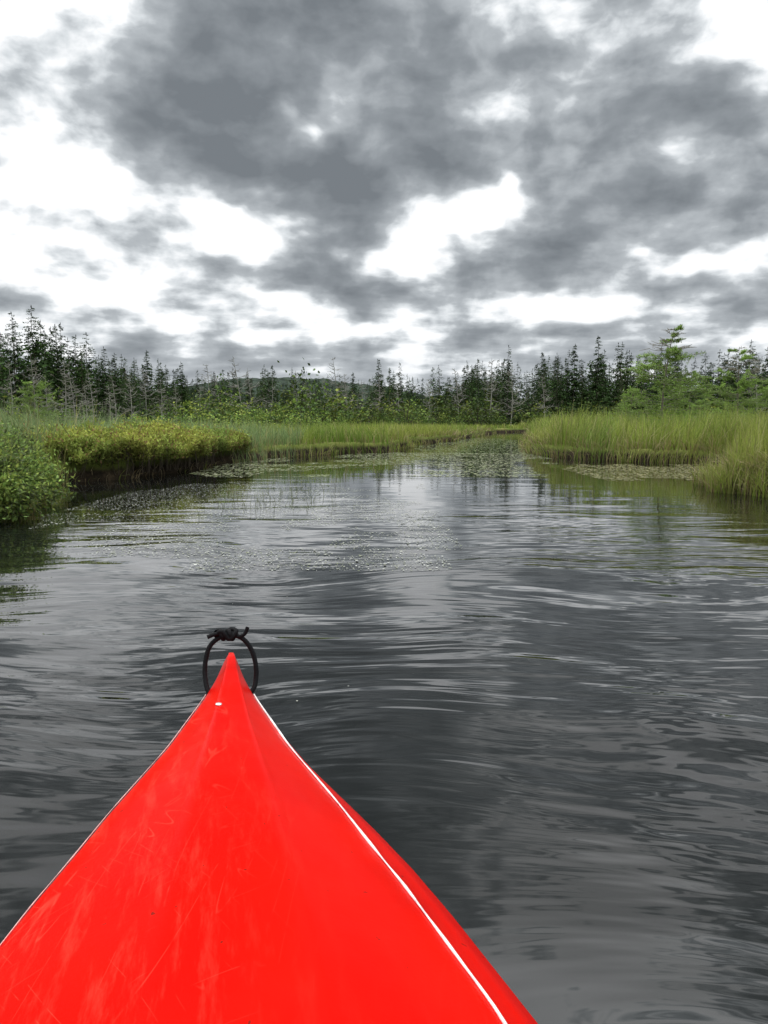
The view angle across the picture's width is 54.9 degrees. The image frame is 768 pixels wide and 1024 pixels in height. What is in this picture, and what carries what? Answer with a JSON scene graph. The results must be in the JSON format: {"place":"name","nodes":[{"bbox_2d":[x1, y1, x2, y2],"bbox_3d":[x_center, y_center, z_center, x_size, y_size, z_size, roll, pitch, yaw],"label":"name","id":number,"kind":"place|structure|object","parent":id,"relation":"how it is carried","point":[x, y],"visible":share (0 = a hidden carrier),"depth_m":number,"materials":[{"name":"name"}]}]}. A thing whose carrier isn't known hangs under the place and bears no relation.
{"place":"outdoors","nodes":[
{"label":"outdoors","id":0,"kind":"place"},
{"bbox_2d":[153,377,527,409],"bbox_3d":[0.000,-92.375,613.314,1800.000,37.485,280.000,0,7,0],"label":"forested hill","id":1,"kind":"structure","parent":0,"point":[282,380],"depth_m":543.98,"materials":[{"name":"green plant"}]},
{"bbox_2d":[0,432,767,1023],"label":"water","id":2,"kind":"structure","parent":0,"point":[530,746],"depth_m":2.31,"materials":[{"name":"black liquid"}]},
{"bbox_2d":[182,477,331,513],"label":"emergent reeds","id":3,"kind":"object","parent":2,"relation":"in","point":[263,497],"visible":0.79,"depth_m":7.37,"materials":[{"name":"green plant"}]},
{"bbox_2d":[0,627,537,1023],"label":"kayak","id":4,"kind":"object","parent":2,"relation":"on","point":[237,859],"visible":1,"depth_m":0.81,"materials":[{"name":"plastic"}]},
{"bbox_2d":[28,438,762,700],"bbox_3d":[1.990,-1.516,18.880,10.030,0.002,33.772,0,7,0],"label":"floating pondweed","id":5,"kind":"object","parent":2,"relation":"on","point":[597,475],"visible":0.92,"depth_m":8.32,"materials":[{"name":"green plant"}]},
{"bbox_2d":[0,0,767,397],"label":"sky","id":6,"kind":"structure","parent":0,"point":[421,186],"materials":[{"name":"grey"}]},
{"bbox_2d":[15,425,767,512],"bbox_3d":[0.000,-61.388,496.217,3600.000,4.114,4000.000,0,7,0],"label":"ground","id":7,"kind":"structure","parent":0,"point":[104,472],"depth_m":14.63,"materials":[{"name":"brown soil"}]},
{"bbox_2d":[1,363,29,414],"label":"dead tree","id":8,"kind":"object","parent":7,"relation":"on","point":[11,392],"visible":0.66,"depth_m":37.42,"materials":[{"name":"grey wood"}]},
{"bbox_2d":[0,312,37,414],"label":"spruce tree","id":9,"kind":"object","parent":7,"relation":"on","point":[14,363],"visible":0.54,"depth_m":45.09,"materials":[{"name":"green plant"}]},
{"bbox_2d":[0,420,56,479],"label":"leafy shrub","id":10,"kind":"object","parent":7,"relation":"on","point":[1,422],"visible":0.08,"depth_m":7.86,"materials":[{"name":"green plant"}]},
{"bbox_2d":[17,355,50,415],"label":"dead tree","id":11,"kind":"object","parent":7,"relation":"on","point":[32,376],"visible":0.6,"depth_m":39.45,"materials":[{"name":"grey wood"}]},
{"bbox_2d":[8,380,60,423],"bbox_3d":[-14.150,-4.159,29.711,2.118,2.338,2.549,-6,9,-41],"label":"larch tree","id":12,"kind":"object","parent":7,"relation":"on","point":[30,398],"visible":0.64,"depth_m":29.63,"materials":[{"name":"green plant"}]},
{"bbox_2d":[0,425,72,521],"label":"leafy shrub","id":13,"kind":"object","parent":7,"relation":"on","point":[13,485],"visible":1,"depth_m":5.98,"materials":[{"name":"green plant"}]},
{"bbox_2d":[0,412,76,502],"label":"leafy shrub","id":14,"kind":"object","parent":7,"relation":"on","point":[30,447],"visible":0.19,"depth_m":7.13,"materials":[{"name":"green plant"}]},
{"bbox_2d":[13,305,63,420],"bbox_3d":[-21.785,-8.798,46.235,3.767,8.170,3.911,0,7,0],"label":"spruce tree","id":15,"kind":"object","parent":7,"relation":"on","point":[37,345],"visible":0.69,"depth_m":46.02,"materials":[{"name":"green plant"}]},
{"bbox_2d":[37,377,64,422],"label":"dead tree","id":16,"kind":"object","parent":7,"relation":"on","point":[46,400],"visible":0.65,"depth_m":34.56,"materials":[{"name":"grey wood"}]},
{"bbox_2d":[40,324,81,414],"bbox_3d":[-21.691,-8.709,49.331,3.527,7.554,3.394,0,7,0],"label":"spruce tree","id":17,"kind":"object","parent":7,"relation":"on","point":[57,373],"visible":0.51,"depth_m":49.06,"materials":[{"name":"green plant"}]},
{"bbox_2d":[47,362,83,418],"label":"dead tree","id":18,"kind":"object","parent":7,"relation":"on","point":[65,396],"visible":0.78,"depth_m":39.56,"materials":[{"name":"grey wood"}]},
{"bbox_2d":[52,369,90,422],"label":"dead tree","id":19,"kind":"object","parent":7,"relation":"on","point":[72,394],"visible":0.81,"depth_m":37.41,"materials":[{"name":"grey wood"}]},
{"bbox_2d":[60,334,97,419],"bbox_3d":[-20.605,-8.472,49.245,3.062,6.632,2.870,0,7,0],"label":"spruce tree","id":20,"kind":"object","parent":7,"relation":"on","point":[72,361],"visible":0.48,"depth_m":49.07,"materials":[{"name":"green plant"}]},
{"bbox_2d":[74,384,97,420],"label":"dead tree","id":21,"kind":"object","parent":7,"relation":"on","point":[85,404],"visible":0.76,"depth_m":35.55,"materials":[{"name":"grey wood"}]},
{"bbox_2d":[69,332,103,419],"bbox_3d":[-20.653,-8.855,51.098,3.424,7.114,3.006,-4,8,-27],"label":"spruce tree","id":22,"kind":"object","parent":7,"relation":"on","point":[89,350],"visible":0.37,"depth_m":51.11,"materials":[{"name":"green plant"}]},
{"bbox_2d":[78,373,115,418],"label":"dead tree","id":23,"kind":"object","parent":7,"relation":"on","point":[88,374],"visible":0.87,"depth_m":41.39,"materials":[{"name":"grey wood"}]},
{"bbox_2d":[92,347,117,423],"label":"spruce tree","id":24,"kind":"object","parent":7,"relation":"on","point":[104,376],"visible":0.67,"depth_m":51.20,"materials":[{"name":"green plant"}]},
{"bbox_2d":[97,385,117,422],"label":"dead tree","id":25,"kind":"object","parent":7,"relation":"on","point":[107,401],"visible":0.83,"depth_m":36.55,"materials":[{"name":"grey wood"}]},
{"bbox_2d":[101,374,127,418],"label":"dead tree","id":26,"kind":"object","parent":7,"relation":"on","point":[113,385],"visible":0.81,"depth_m":43.38,"materials":[{"name":"grey wood"}]},
{"bbox_2d":[103,353,130,421],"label":"spruce tree","id":27,"kind":"object","parent":7,"relation":"on","point":[114,377],"visible":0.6,"depth_m":49.28,"materials":[{"name":"green plant"}]},
{"bbox_2d":[6,414,252,477],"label":"bog shrubs","id":28,"kind":"object","parent":7,"relation":"on","point":[153,440],"visible":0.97,"depth_m":10.87,"materials":[{"name":"green plant"}]},
{"bbox_2d":[117,375,153,420],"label":"dead tree","id":29,"kind":"object","parent":7,"relation":"on","point":[131,413],"visible":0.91,"depth_m":39.65,"materials":[{"name":"grey wood"}]},
{"bbox_2d":[136,351,160,416],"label":"spruce tree","id":30,"kind":"object","parent":7,"relation":"on","point":[150,392],"visible":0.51,"depth_m":54.21,"materials":[{"name":"green plant"}]},
{"bbox_2d":[140,367,158,415],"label":"dead tree","id":31,"kind":"object","parent":7,"relation":"on","point":[144,393],"visible":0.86,"depth_m":49.27,"materials":[{"name":"grey wood"}]},
{"bbox_2d":[151,379,169,421],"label":"dead tree","id":32,"kind":"object","parent":7,"relation":"on","point":[165,403],"visible":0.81,"depth_m":45.41,"materials":[{"name":"grey wood"}]},
{"bbox_2d":[166,388,188,420],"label":"dead tree","id":33,"kind":"object","parent":7,"relation":"on","point":[175,390],"visible":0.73,"depth_m":43.57,"materials":[{"name":"grey wood"}]},
{"bbox_2d":[171,362,190,416],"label":"spruce tree","id":34,"kind":"object","parent":7,"relation":"on","point":[183,389],"visible":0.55,"depth_m":59.17,"materials":[{"name":"green plant"}]},
{"bbox_2d":[192,387,207,420],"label":"dead tree","id":35,"kind":"object","parent":7,"relation":"on","point":[199,400],"visible":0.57,"depth_m":47.30,"materials":[{"name":"grey wood"}]},
{"bbox_2d":[197,364,225,412],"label":"dead tree","id":36,"kind":"object","parent":7,"relation":"on","point":[208,385],"visible":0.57,"depth_m":59.16,"materials":[{"name":"grey wood"}]},
{"bbox_2d":[211,377,237,413],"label":"dead tree","id":37,"kind":"object","parent":7,"relation":"on","point":[217,391],"visible":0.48,"depth_m":49.46,"materials":[{"name":"grey wood"}]},
{"bbox_2d":[224,359,269,410],"bbox_3d":[-10.084,-8.755,54.486,3.731,5.378,3.167,0,7,0],"label":"dead tree","id":38,"kind":"object","parent":7,"relation":"on","point":[232,374],"visible":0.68,"depth_m":54.27,"materials":[{"name":"grey wood"}]},
{"bbox_2d":[243,369,263,410],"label":"dead tree","id":39,"kind":"object","parent":7,"relation":"on","point":[250,391],"visible":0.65,"depth_m":51.39,"materials":[{"name":"grey wood"}]},
{"bbox_2d":[262,378,285,412],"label":"dead tree","id":40,"kind":"object","parent":7,"relation":"on","point":[272,397],"visible":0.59,"depth_m":55.30,"materials":[{"name":"grey wood"}]},
{"bbox_2d":[287,375,303,416],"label":"dead tree","id":41,"kind":"object","parent":7,"relation":"on","point":[296,393],"visible":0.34,"depth_m":61.37,"materials":[{"name":"grey wood"}]},
{"bbox_2d":[302,383,314,411],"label":"dead tree","id":42,"kind":"object","parent":7,"relation":"on","point":[307,395],"visible":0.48,"depth_m":57.09,"materials":[{"name":"grey wood"}]},
{"bbox_2d":[326,358,360,415],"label":"dead tree","id":43,"kind":"object","parent":7,"relation":"on","point":[336,384],"visible":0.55,"depth_m":58.84,"materials":[{"name":"grey wood"}]},
{"bbox_2d":[339,374,357,409],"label":"dead tree","id":44,"kind":"object","parent":7,"relation":"on","point":[345,387],"visible":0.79,"depth_m":59.34,"materials":[{"name":"grey wood"}]},
{"bbox_2d":[356,380,372,417],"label":"dead tree","id":45,"kind":"object","parent":7,"relation":"on","point":[362,396],"visible":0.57,"depth_m":57.28,"materials":[{"name":"grey wood"}]},
{"bbox_2d":[370,359,386,412],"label":"spruce tree","id":46,"kind":"object","parent":7,"relation":"on","point":[379,383],"visible":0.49,"depth_m":78.83,"materials":[{"name":"green plant"}]},
{"bbox_2d":[370,377,389,412],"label":"dead tree","id":47,"kind":"object","parent":7,"relation":"on","point":[379,398],"visible":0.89,"depth_m":63.27,"materials":[{"name":"grey wood"}]},
{"bbox_2d":[0,357,765,430],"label":"alder thicket","id":48,"kind":"object","parent":7,"relation":"on","point":[315,414],"visible":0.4,"depth_m":47.76,"materials":[{"name":"green plant"}]},
{"bbox_2d":[0,385,767,515],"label":"marsh grass","id":49,"kind":"structure","parent":7,"relation":"on","point":[740,442],"depth_m":15.31,"materials":[{"name":"green plant"}]},
{"bbox_2d":[0,321,767,425],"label":"spruce forest","id":50,"kind":"object","parent":7,"relation":"on","point":[557,385],"visible":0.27,"depth_m":80.09,"materials":[{"name":"green plant"}]},
{"bbox_2d":[392,383,404,415],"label":"dead tree","id":51,"kind":"object","parent":7,"relation":"on","point":[398,401],"visible":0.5,"depth_m":59.59,"materials":[{"name":"grey wood"}]},
{"bbox_2d":[420,379,437,418],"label":"dead tree","id":52,"kind":"object","parent":7,"relation":"on","point":[427,402],"visible":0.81,"depth_m":61.42,"materials":[{"name":"grey wood"}]},
{"bbox_2d":[442,368,471,416],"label":"dead tree","id":53,"kind":"object","parent":7,"relation":"on","point":[457,393],"visible":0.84,"depth_m":65.21,"materials":[{"name":"grey wood"}]},
{"bbox_2d":[480,360,505,416],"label":"dead tree","id":54,"kind":"object","parent":7,"relation":"on","point":[491,391],"visible":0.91,"depth_m":69.43,"materials":[{"name":"grey wood"}]},
{"bbox_2d":[501,367,528,424],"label":"dead tree","id":55,"kind":"object","parent":7,"relation":"on","point":[512,404],"visible":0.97,"depth_m":65.19,"materials":[{"name":"grey wood"}]},
{"bbox_2d":[533,377,555,417],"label":"dead tree","id":56,"kind":"object","parent":7,"relation":"on","point":[543,394],"visible":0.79,"depth_m":61.39,"materials":[{"name":"grey wood"}]},
{"bbox_2d":[559,344,582,417],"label":"spruce tree","id":57,"kind":"object","parent":7,"relation":"on","point":[574,384],"visible":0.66,"depth_m":70.86,"materials":[{"name":"green plant"}]},
{"bbox_2d":[580,337,610,418],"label":"spruce tree","id":58,"kind":"object","parent":7,"relation":"on","point":[595,388],"visible":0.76,"depth_m":68.83,"materials":[{"name":"green plant"}]},
{"bbox_2d":[603,389,646,421],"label":"larch tree","id":59,"kind":"object","parent":7,"relation":"on","point":[627,403],"visible":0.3,"depth_m":23.69,"materials":[{"name":"green plant"}]},
{"bbox_2d":[607,324,714,428],"bbox_3d":[7.135,-3.385,19.697,3.065,3.239,3.188,0,7,0],"label":"larch tree","id":60,"kind":"object","parent":7,"relation":"on","point":[667,389],"visible":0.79,"depth_m":19.70,"materials":[{"name":"green plant"}]},
{"bbox_2d":[658,370,726,416],"bbox_3d":[10.779,-3.721,25.859,2.817,2.444,2.641,0,7,0],"label":"larch tree","id":61,"kind":"object","parent":7,"relation":"on","point":[706,404],"visible":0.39,"depth_m":25.63,"materials":[{"name":"green plant"}]},
{"bbox_2d":[696,347,767,420],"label":"larch tree","id":62,"kind":"object","parent":7,"relation":"on","point":[743,382],"visible":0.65,"depth_m":26.59,"materials":[{"name":"green plant"}]},
{"bbox_2d":[732,340,760,413],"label":"spruce tree","id":63,"kind":"object","parent":7,"relation":"on","point":[753,371],"visible":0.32,"depth_m":51.17,"materials":[{"name":"green plant"}]},
{"bbox_2d":[731,375,767,419],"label":"larch tree","id":64,"kind":"object","parent":7,"relation":"on","point":[765,392],"visible":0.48,"depth_m":21.80,"materials":[{"name":"green plant"}]},
{"bbox_2d":[735,352,766,414],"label":"dead tree","id":65,"kind":"object","parent":7,"relation":"on","point":[755,382],"visible":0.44,"depth_m":43.41,"materials":[{"name":"grey wood"}]},
{"bbox_2d":[751,349,767,413],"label":"spruce tree","id":66,"kind":"object","parent":7,"relation":"on","point":[764,374],"visible":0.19,"depth_m":49.40,"materials":[{"name":"green plant"}]}
]}

